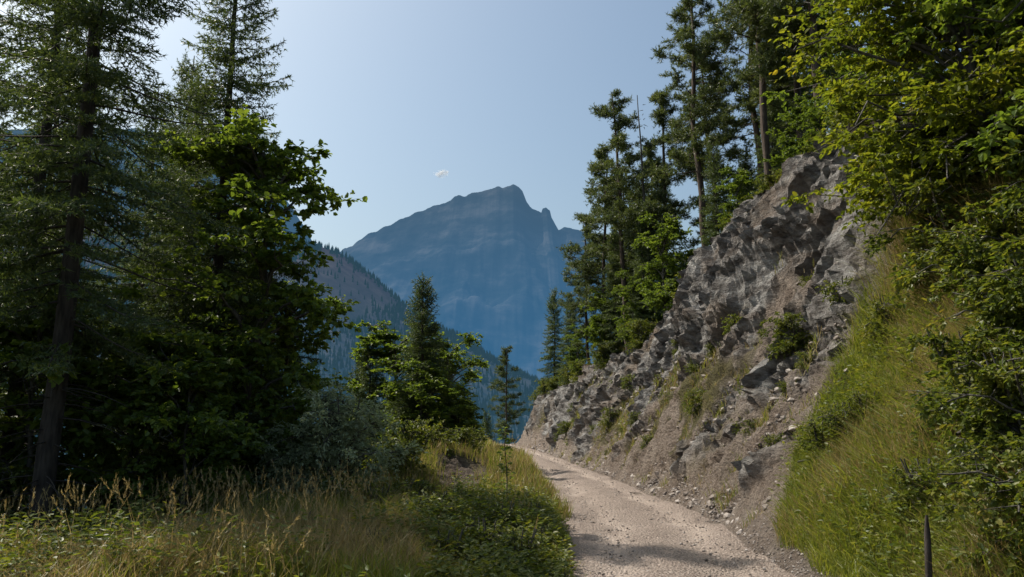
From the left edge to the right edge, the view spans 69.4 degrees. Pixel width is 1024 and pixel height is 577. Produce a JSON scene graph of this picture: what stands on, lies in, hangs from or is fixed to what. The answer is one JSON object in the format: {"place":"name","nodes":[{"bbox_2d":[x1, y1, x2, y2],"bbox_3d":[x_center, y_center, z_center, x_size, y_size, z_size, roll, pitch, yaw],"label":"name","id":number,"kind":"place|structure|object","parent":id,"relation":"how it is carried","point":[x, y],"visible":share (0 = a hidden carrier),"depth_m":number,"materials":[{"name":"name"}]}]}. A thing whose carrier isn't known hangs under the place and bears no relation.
{"place":"outdoors","nodes":[
{"label":"outdoors","id":0,"kind":"place"},
{"bbox_2d":[0,126,311,242],"bbox_3d":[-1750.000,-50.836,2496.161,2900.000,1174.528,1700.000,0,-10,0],"label":"rocky mountain","id":1,"kind":"structure","parent":0,"point":[293,220],"depth_m":2612.32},
{"bbox_2d":[1,222,539,511],"bbox_3d":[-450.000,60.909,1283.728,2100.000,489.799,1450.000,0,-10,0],"label":"forested hill","id":2,"kind":"structure","parent":0,"point":[347,286],"depth_m":1295.99,"materials":[{"name":"plant"}]},
{"bbox_2d":[2,220,543,521],"bbox_3d":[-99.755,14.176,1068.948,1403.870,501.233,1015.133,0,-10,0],"label":"hillside forest","id":3,"kind":"object","parent":2,"relation":"on","point":[474,348],"visible":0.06,"depth_m":1241.54,"materials":[{"name":"plant"}]},
{"bbox_2d":[0,432,558,576],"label":"tall seed grass","id":4,"kind":"structure","parent":0,"point":[237,484],"depth_m":9.89,"materials":[{"name":"plant"}]},
{"bbox_2d":[0,0,997,252],"label":"sky","id":5,"kind":"structure","parent":0,"point":[417,105],"materials":[{"name":"blue"}]},
{"bbox_2d":[340,184,676,379],"bbox_3d":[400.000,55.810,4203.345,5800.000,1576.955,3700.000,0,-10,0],"label":"rocky mountain","id":6,"kind":"structure","parent":0,"point":[491,262],"depth_m":3806.29,"materials":[{"name":"stone"}]},
{"bbox_2d":[36,110,993,576],"bbox_3d":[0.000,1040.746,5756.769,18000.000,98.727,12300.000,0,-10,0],"label":"ground","id":7,"kind":"structure","parent":0,"point":[722,274],"depth_m":19.96,"materials":[{"name":"stone"}]},
{"bbox_2d":[0,57,31,415],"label":"spruce tree","id":8,"kind":"object","parent":7,"relation":"on","point":[7,123],"visible":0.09,"depth_m":23.56,"materials":[{"name":"green plant"}]},
{"bbox_2d":[0,381,37,415],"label":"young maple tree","id":9,"kind":"object","parent":7,"relation":"on","point":[14,399],"visible":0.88,"depth_m":12.95,"materials":[{"name":"green plant"}]},
{"bbox_2d":[0,459,57,529],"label":"shrub","id":10,"kind":"object","parent":7,"relation":"on","point":[12,472],"visible":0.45,"depth_m":12.27,"materials":[{"name":"green plant"}]},
{"bbox_2d":[0,0,127,515],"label":"spruce tree","id":11,"kind":"object","parent":7,"relation":"on","point":[46,225],"visible":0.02,"depth_m":19.31,"materials":[{"name":"green plant"}]},
{"bbox_2d":[0,0,149,506],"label":"spruce tree","id":12,"kind":"object","parent":7,"relation":"on","point":[87,275],"visible":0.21,"depth_m":15.52,"materials":[{"name":"green plant"}]},
{"bbox_2d":[0,280,194,513],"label":"young maple tree","id":13,"kind":"object","parent":7,"relation":"on","point":[12,335],"visible":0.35,"depth_m":13.23,"materials":[{"name":"green plant"}]},
{"bbox_2d":[53,467,169,522],"bbox_3d":[-7.461,4.166,13.584,2.250,1.752,2.266,-2,-10,6],"label":"shrub","id":14,"kind":"object","parent":7,"relation":"on","point":[93,483],"visible":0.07,"depth_m":13.16,"materials":[{"name":"green plant"}]},
{"bbox_2d":[0,317,243,517],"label":"young maple tree","id":15,"kind":"object","parent":7,"relation":"on","point":[162,352],"visible":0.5,"depth_m":13.41,"materials":[{"name":"green plant"}]},
{"bbox_2d":[55,85,193,508],"bbox_3d":[-13.182,1.718,26.081,5.208,19.005,5.549,5,-11,-27],"label":"spruce tree","id":16,"kind":"object","parent":7,"relation":"on","point":[135,218],"visible":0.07,"depth_m":26.40,"materials":[{"name":"green plant"}]},
{"bbox_2d":[0,0,250,539],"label":"spruce tree","id":17,"kind":"object","parent":7,"relation":"on","point":[81,145],"visible":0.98,"depth_m":12.35,"materials":[{"name":"green plant"}]},
{"bbox_2d":[88,47,212,516],"bbox_3d":[-10.283,0.417,22.261,4.866,16.167,5.052,5,-11,-25],"label":"spruce tree","id":18,"kind":"object","parent":7,"relation":"on","point":[177,127],"visible":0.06,"depth_m":22.65,"materials":[{"name":"green plant"}]},
{"bbox_2d":[92,73,234,469],"bbox_3d":[-8.830,0.666,19.744,4.136,13.742,4.294,5,-11,-21],"label":"spruce tree","id":19,"kind":"object","parent":7,"relation":"on","point":[189,241],"visible":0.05,"depth_m":19.90,"materials":[{"name":"green plant"}]},
{"bbox_2d":[92,356,268,519],"bbox_3d":[-5.763,2.852,13.123,2.841,3.427,3.621,4,-11,-23],"label":"young maple tree","id":20,"kind":"object","parent":7,"relation":"on","point":[196,416],"visible":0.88,"depth_m":13.22,"materials":[{"name":"green plant"}]},
{"bbox_2d":[95,0,323,499],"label":"spruce tree","id":21,"kind":"object","parent":7,"relation":"on","point":[227,58],"visible":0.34,"depth_m":17.44,"materials":[{"name":"green plant"}]},
{"bbox_2d":[152,261,306,503],"bbox_3d":[-7.604,3.104,19.469,4.134,7.650,4.106,6,-11,-36],"label":"maple tree","id":22,"kind":"object","parent":7,"relation":"on","point":[234,287],"visible":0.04,"depth_m":19.47,"materials":[{"name":"green plant"}]},
{"bbox_2d":[112,104,367,499],"bbox_3d":[-5.940,0.892,16.339,5.133,9.563,5.168,5,-11,-22],"label":"maple tree","id":23,"kind":"object","parent":7,"relation":"on","point":[243,132],"visible":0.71,"depth_m":15.97,"materials":[{"name":"green plant"}]},
{"bbox_2d":[239,491,284,518],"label":"shrub","id":24,"kind":"object","parent":7,"relation":"on","point":[258,498],"visible":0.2,"depth_m":12.35,"materials":[{"name":"green plant"}]},
{"bbox_2d":[243,279,357,491],"bbox_3d":[-5.330,2.825,18.137,3.285,6.120,3.308,3,-10,-26],"label":"maple tree","id":25,"kind":"object","parent":7,"relation":"on","point":[300,331],"visible":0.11,"depth_m":18.15,"materials":[{"name":"green plant"}]},
{"bbox_2d":[250,418,352,498],"bbox_3d":[-4.339,3.598,14.985,1.964,2.021,2.386,-1,-10,8],"label":"silver bush","id":26,"kind":"object","parent":7,"relation":"on","point":[278,459],"visible":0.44,"depth_m":14.72,"materials":[{"name":"grey plant"}]},
{"bbox_2d":[257,380,427,506],"bbox_3d":[-3.532,3.293,14.963,3.341,2.830,2.750,-6,-11,32],"label":"silver bush","id":27,"kind":"object","parent":7,"relation":"on","point":[343,434],"visible":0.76,"depth_m":14.58,"materials":[{"name":"grey plant"}]},
{"bbox_2d":[352,333,385,464],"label":"spruce tree","id":28,"kind":"object","parent":7,"relation":"on","point":[365,383],"visible":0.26,"depth_m":31.63,"materials":[{"name":"green plant"}]},
{"bbox_2d":[354,485,397,507],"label":"shrub","id":29,"kind":"object","parent":7,"relation":"on","point":[385,495],"visible":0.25,"depth_m":13.10,"materials":[{"name":"green plant"}]},
{"bbox_2d":[347,320,446,444],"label":"beech tree","id":30,"kind":"object","parent":7,"relation":"on","point":[390,348],"visible":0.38,"depth_m":31.56,"materials":[{"name":"green plant"}]},
{"bbox_2d":[374,439,434,480],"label":"shrub","id":31,"kind":"object","parent":7,"relation":"on","point":[408,457],"visible":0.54,"depth_m":18.15,"materials":[{"name":"green plant"}]},
{"bbox_2d":[380,476,431,497],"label":"shrub","id":32,"kind":"object","parent":7,"relation":"on","point":[419,483],"visible":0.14,"depth_m":15.50,"materials":[{"name":"green plant"}]},
{"bbox_2d":[375,272,455,454],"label":"spruce tree","id":33,"kind":"object","parent":7,"relation":"on","point":[422,310],"visible":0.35,"depth_m":29.93,"materials":[{"name":"green plant"}]},
{"bbox_2d":[382,414,462,464],"bbox_3d":[-2.682,4.759,22.202,2.500,1.946,2.517,8,-13,-43],"label":"shrub","id":34,"kind":"object","parent":7,"relation":"on","point":[412,430],"visible":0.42,"depth_m":21.96,"materials":[{"name":"green plant"}]},
{"bbox_2d":[377,358,480,441],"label":"beech tree","id":35,"kind":"object","parent":7,"relation":"on","point":[431,381],"visible":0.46,"depth_m":28.63,"materials":[{"name":"green plant"}]},
{"bbox_2d":[409,491,466,527],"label":"shrub","id":36,"kind":"object","parent":7,"relation":"on","point":[442,499],"visible":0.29,"depth_m":11.75,"materials":[{"name":"green plant"}]},
{"bbox_2d":[417,528,480,576],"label":"shrub","id":37,"kind":"object","parent":7,"relation":"on","point":[448,541],"visible":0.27,"depth_m":9.90,"materials":[{"name":"green plant"}]},
{"bbox_2d":[416,331,489,443],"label":"beech tree","id":38,"kind":"object","parent":7,"relation":"on","point":[470,374],"visible":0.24,"depth_m":32.01,"materials":[{"name":"green plant"}]},
{"bbox_2d":[438,393,484,441],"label":"beech tree","id":39,"kind":"object","parent":7,"relation":"on","point":[463,401],"visible":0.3,"depth_m":29.97,"materials":[{"name":"green plant"}]},
{"bbox_2d":[442,425,486,454],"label":"shrub","id":40,"kind":"object","parent":7,"relation":"on","point":[464,438],"visible":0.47,"depth_m":22.88,"materials":[{"name":"green plant"}]},
{"bbox_2d":[452,517,512,561],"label":"shrub","id":41,"kind":"object","parent":7,"relation":"on","point":[493,530],"visible":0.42,"depth_m":10.86,"materials":[{"name":"green plant"}]},
{"bbox_2d":[480,410,496,442],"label":"spruce tree","id":42,"kind":"object","parent":7,"relation":"on","point":[487,424],"visible":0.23,"depth_m":78.68,"materials":[{"name":"green plant"}]},
{"bbox_2d":[477,501,527,530],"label":"shrub","id":43,"kind":"object","parent":7,"relation":"on","point":[495,510],"visible":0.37,"depth_m":12.07,"materials":[{"name":"green plant"}]},
{"bbox_2d":[495,426,515,494],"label":"sapling","id":44,"kind":"object","parent":7,"relation":"on","point":[509,463],"visible":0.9,"depth_m":15.24,"materials":[{"name":"green plant"}]},
{"bbox_2d":[487,345,531,442],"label":"pine tree","id":45,"kind":"object","parent":7,"relation":"on","point":[504,360],"visible":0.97,"depth_m":71.33,"materials":[{"name":"green plant"}]},
{"bbox_2d":[0,107,1023,576],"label":"grass","id":46,"kind":"structure","parent":7,"relation":"on","point":[360,551],"depth_m":10.47,"materials":[{"name":"plant"}]},
{"bbox_2d":[0,169,1023,576],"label":"leafy weeds","id":47,"kind":"object","parent":7,"relation":"on","point":[544,553],"visible":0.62,"depth_m":9.50,"materials":[{"name":"green plant"}]},
{"bbox_2d":[492,527,553,573],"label":"shrub","id":48,"kind":"object","parent":7,"relation":"on","point":[526,540],"visible":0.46,"depth_m":10.09,"materials":[{"name":"green plant"}]},
{"bbox_2d":[537,286,567,389],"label":"spruce tree","id":49,"kind":"object","parent":7,"relation":"on","point":[553,327],"visible":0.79,"depth_m":57.01,"materials":[{"name":"green plant"}]},
{"bbox_2d":[551,293,585,383],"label":"spruce tree","id":50,"kind":"object","parent":7,"relation":"on","point":[566,329],"visible":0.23,"depth_m":50.10,"materials":[{"name":"green plant"}]},
{"bbox_2d":[561,325,595,372],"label":"beech tree","id":51,"kind":"object","parent":7,"relation":"on","point":[572,351],"visible":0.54,"depth_m":48.06,"materials":[{"name":"green plant"}]},
{"bbox_2d":[552,211,607,363],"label":"pine tree","id":52,"kind":"object","parent":7,"relation":"on","point":[578,290],"visible":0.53,"depth_m":46.31,"materials":[{"name":"green plant"}]},
{"bbox_2d":[568,359,592,384],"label":"shrub","id":53,"kind":"object","parent":7,"relation":"on","point":[580,364],"visible":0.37,"depth_m":44.69,"materials":[{"name":"green plant"}]},
{"bbox_2d":[557,141,632,358],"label":"pine tree","id":54,"kind":"object","parent":7,"relation":"on","point":[585,271],"visible":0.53,"depth_m":43.06,"materials":[{"name":"green plant"}]},
{"bbox_2d":[578,286,622,353],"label":"beech tree","id":55,"kind":"object","parent":7,"relation":"on","point":[593,330],"visible":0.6,"depth_m":41.03,"materials":[{"name":"green plant"}]},
{"bbox_2d":[586,340,623,370],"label":"shrub","id":56,"kind":"object","parent":7,"relation":"on","point":[601,361],"visible":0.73,"depth_m":39.71,"materials":[{"name":"green plant"}]},
{"bbox_2d":[596,406,617,429],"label":"shrub","id":57,"kind":"object","parent":7,"relation":"on","point":[606,423],"visible":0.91,"depth_m":33.43,"materials":[{"name":"green plant"}]},
{"bbox_2d":[597,238,627,352],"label":"spruce tree","id":58,"kind":"object","parent":7,"relation":"on","point":[611,275],"visible":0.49,"depth_m":40.29,"materials":[{"name":"green plant"}]},
{"bbox_2d":[584,88,658,349],"bbox_3d":[5.971,-3.724,39.544,4.226,15.023,5.043,1,-10,-8],"label":"pine tree","id":59,"kind":"object","parent":7,"relation":"on","point":[619,142],"visible":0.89,"depth_m":39.47,"materials":[{"name":"green plant"}]},
{"bbox_2d":[611,268,662,341],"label":"beech tree","id":60,"kind":"object","parent":7,"relation":"on","point":[622,291],"visible":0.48,"depth_m":37.17,"materials":[{"name":"green plant"}]},
{"bbox_2d":[617,318,657,353],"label":"shrub","id":61,"kind":"object","parent":7,"relation":"on","point":[638,333],"visible":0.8,"depth_m":35.01,"materials":[{"name":"green plant"}]},
{"bbox_2d":[608,167,667,340],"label":"spruce tree","id":62,"kind":"object","parent":7,"relation":"on","point":[638,187],"visible":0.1,"depth_m":40.98,"materials":[{"name":"green plant"}]},
{"bbox_2d":[618,218,661,346],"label":"spruce tree","id":63,"kind":"object","parent":7,"relation":"on","point":[644,315],"visible":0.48,"depth_m":36.99,"materials":[{"name":"green plant"}]},
{"bbox_2d":[637,95,655,323],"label":"dead tree","id":64,"kind":"object","parent":7,"relation":"on","point":[643,188],"visible":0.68,"depth_m":38.60,"materials":[{"name":"wood"}]},
{"bbox_2d":[609,145,687,310],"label":"pine tree","id":65,"kind":"object","parent":7,"relation":"on","point":[651,154],"visible":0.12,"depth_m":44.45,"materials":[{"name":"green plant"}]},
{"bbox_2d":[613,84,698,307],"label":"pine tree","id":66,"kind":"object","parent":7,"relation":"on","point":[660,117],"visible":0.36,"depth_m":38.52,"materials":[{"name":"green plant"}]},
{"bbox_2d":[630,211,693,315],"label":"beech tree","id":67,"kind":"object","parent":7,"relation":"on","point":[659,292],"visible":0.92,"depth_m":33.95,"materials":[{"name":"green plant"}]},
{"bbox_2d":[680,386,707,415],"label":"shrub","id":68,"kind":"object","parent":7,"relation":"on","point":[694,399],"visible":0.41,"depth_m":21.64,"materials":[{"name":"green plant"}]},
{"bbox_2d":[531,276,864,534],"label":"scree stones","id":69,"kind":"object","parent":7,"relation":"on","point":[726,515],"visible":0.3,"depth_m":18.73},
{"bbox_2d":[649,0,749,246],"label":"pine tree","id":70,"kind":"object","parent":7,"relation":"on","point":[697,109],"visible":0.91,"depth_m":33.73,"materials":[{"name":"green plant"}]},
{"bbox_2d":[663,50,753,250],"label":"pine tree","id":71,"kind":"object","parent":7,"relation":"on","point":[679,96],"visible":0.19,"depth_m":37.47,"materials":[{"name":"green plant"}]},
{"bbox_2d":[526,444,894,576],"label":"gravel stones","id":72,"kind":"object","parent":7,"relation":"on","point":[748,542],"visible":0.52,"depth_m":13.16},
{"bbox_2d":[693,140,735,250],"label":"spruce tree","id":73,"kind":"object","parent":7,"relation":"on","point":[713,196],"visible":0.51,"depth_m":30.94,"materials":[{"name":"green plant"}]},
{"bbox_2d":[712,165,759,224],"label":"beech tree","id":74,"kind":"object","parent":7,"relation":"on","point":[741,179],"visible":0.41,"depth_m":29.13,"materials":[{"name":"green plant"}]},
{"bbox_2d":[728,152,757,210],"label":"spruce tree","id":75,"kind":"object","parent":7,"relation":"on","point":[745,165],"visible":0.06,"depth_m":33.94,"materials":[{"name":"green plant"}]},
{"bbox_2d":[678,0,810,179],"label":"pine tree","id":76,"kind":"object","parent":7,"relation":"on","point":[763,57],"visible":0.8,"depth_m":27.83,"materials":[{"name":"green plant"}]},
{"bbox_2d":[702,0,793,188],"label":"pine tree","id":77,"kind":"object","parent":7,"relation":"on","point":[749,105],"visible":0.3,"depth_m":31.76,"materials":[{"name":"green plant"}]},
{"bbox_2d":[752,169,781,192],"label":"shrub","id":78,"kind":"object","parent":7,"relation":"on","point":[771,179],"visible":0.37,"depth_m":24.88,"materials":[{"name":"green plant"}]},
{"bbox_2d":[752,100,786,195],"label":"spruce tree","id":79,"kind":"object","parent":7,"relation":"on","point":[776,149],"visible":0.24,"depth_m":29.65,"materials":[{"name":"green plant"}]},
{"bbox_2d":[757,92,815,171],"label":"beech tree","id":80,"kind":"object","parent":7,"relation":"on","point":[787,142],"visible":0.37,"depth_m":25.89,"materials":[{"name":"green plant"}]},
{"bbox_2d":[757,311,817,359],"bbox_3d":[6.534,1.130,17.367,1.510,1.168,1.500,-1,-10,8],"label":"shrub","id":81,"kind":"object","parent":7,"relation":"on","point":[786,324],"visible":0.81,"depth_m":17.14,"materials":[{"name":"green plant"}]},
{"bbox_2d":[739,12,837,145],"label":"pine tree","id":82,"kind":"object","parent":7,"relation":"on","point":[795,84],"visible":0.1,"depth_m":29.67,"materials":[{"name":"green plant"}]},
{"bbox_2d":[758,0,829,133],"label":"pine tree","id":83,"kind":"object","parent":7,"relation":"on","point":[811,30],"visible":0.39,"depth_m":25.86,"materials":[{"name":"green plant"}]},
{"bbox_2d":[741,0,870,131],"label":"pine tree","id":84,"kind":"object","parent":7,"relation":"on","point":[781,25],"visible":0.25,"depth_m":26.18,"materials":[{"name":"green plant"}]},
{"bbox_2d":[788,97,837,153],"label":"beech tree","id":85,"kind":"object","parent":7,"relation":"on","point":[815,118],"visible":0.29,"depth_m":23.84,"materials":[{"name":"green plant"}]},
{"bbox_2d":[794,419,837,462],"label":"shrub","id":86,"kind":"object","parent":7,"relation":"on","point":[812,432],"visible":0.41,"depth_m":12.74,"materials":[{"name":"green plant"}]},
{"bbox_2d":[815,276,852,319],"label":"shrub","id":87,"kind":"object","parent":7,"relation":"on","point":[828,290],"visible":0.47,"depth_m":15.64,"materials":[{"name":"green plant"}]},
{"bbox_2d":[812,402,861,450],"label":"shrub","id":88,"kind":"object","parent":7,"relation":"on","point":[829,416],"visible":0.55,"depth_m":12.39,"materials":[{"name":"green plant"}]},
{"bbox_2d":[800,13,912,131],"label":"beech tree","id":89,"kind":"object","parent":7,"relation":"on","point":[843,53],"visible":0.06,"depth_m":22.41,"materials":[{"name":"green plant"}]},
{"bbox_2d":[841,390,882,427],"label":"shrub","id":90,"kind":"object","parent":7,"relation":"on","point":[850,398],"visible":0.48,"depth_m":12.06,"materials":[{"name":"green plant"}]},
{"bbox_2d":[855,294,907,343],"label":"shrub","id":91,"kind":"object","parent":7,"relation":"on","point":[882,310],"visible":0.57,"depth_m":13.46,"materials":[{"name":"green plant"}]},
{"bbox_2d":[759,0,1023,157],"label":"beech tree","id":92,"kind":"object","parent":7,"relation":"on","point":[774,95],"visible":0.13,"depth_m":14.18,"materials":[{"name":"green plant"}]},
{"bbox_2d":[768,0,1023,235],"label":"beech tree","id":93,"kind":"object","parent":7,"relation":"on","point":[956,113],"visible":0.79,"depth_m":13.06,"materials":[{"name":"green plant"}]},
{"bbox_2d":[842,126,968,227],"bbox_3d":[7.889,-2.241,14.321,2.750,2.141,2.769,4,-11,-18],"label":"shrub","id":94,"kind":"object","parent":7,"relation":"on","point":[874,165],"visible":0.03,"depth_m":14.50,"materials":[{"name":"green plant"}]},
{"bbox_2d":[879,458,949,524],"bbox_3d":[5.065,2.520,9.093,0.864,0.846,0.950,3,-10,-17],"label":"shrub","id":95,"kind":"object","parent":7,"relation":"on","point":[906,482],"visible":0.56,"depth_m":9.08,"materials":[{"name":"green plant"}]},
{"bbox_2d":[924,515,932,576],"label":"wooden fence post","id":96,"kind":"object","parent":7,"relation":"on","point":[928,554],"visible":1,"depth_m":7.13,"materials":[{"name":"grey wood"}]},
{"bbox_2d":[860,173,1023,311],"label":"shrub","id":97,"kind":"object","parent":7,"relation":"on","point":[926,205],"visible":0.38,"depth_m":12.13,"materials":[{"name":"green plant"}]},
{"bbox_2d":[889,0,1023,182],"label":"beech tree","id":98,"kind":"object","parent":7,"relation":"on","point":[1013,8],"visible":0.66,"depth_m":11.11,"materials":[{"name":"green plant"}]},
{"bbox_2d":[892,184,1023,325],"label":"shrub","id":99,"kind":"object","parent":7,"relation":"on","point":[974,251],"visible":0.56,"depth_m":10.10,"materials":[{"name":"green plant"}]},
{"bbox_2d":[930,450,985,499],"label":"shrub","id":100,"kind":"object","parent":7,"relation":"on","point":[943,459],"visible":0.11,"depth_m":8.70,"materials":[{"name":"green plant"}]},
{"bbox_2d":[896,323,1021,435],"bbox_3d":[6.021,1.200,9.342,2.000,1.557,2.014,0,-10,0],"label":"shrub","id":101,"kind":"object","parent":7,"relation":"on","point":[954,344],"visible":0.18,"depth_m":9.40,"materials":[{"name":"green plant"}]},
{"bbox_2d":[901,337,1023,502],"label":"shrub","id":102,"kind":"object","parent":7,"relation":"on","point":[996,393],"visible":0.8,"depth_m":7.98,"materials":[{"name":"green plant"}]},
{"bbox_2d":[917,427,1023,574],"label":"shrub","id":103,"kind":"object","parent":7,"relation":"on","point":[999,501],"visible":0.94,"depth_m":7.06,"materials":[{"name":"green plant"}]},
{"bbox_2d":[921,241,1023,380],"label":"shrub","id":104,"kind":"object","parent":7,"relation":"on","point":[1007,322],"visible":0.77,"depth_m":8.74,"materials":[{"name":"green plant"}]},
{"bbox_2d":[978,226,1023,308],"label":"shrub","id":105,"kind":"object","parent":7,"relation":"on","point":[997,247],"visible":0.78,"depth_m":8.29,"materials":[{"name":"green plant"}]},
{"bbox_2d":[986,106,1023,218],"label":"shrub","id":106,"kind":"object","parent":7,"relation":"on","point":[1010,205],"visible":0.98,"depth_m":9.61,"materials":[{"name":"green plant"}]},
{"bbox_2d":[500,444,796,576],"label":"gravel road","id":107,"kind":"structure","parent":0,"point":[650,538],"depth_m":13.74,"materials":[{"name":"gravel"}]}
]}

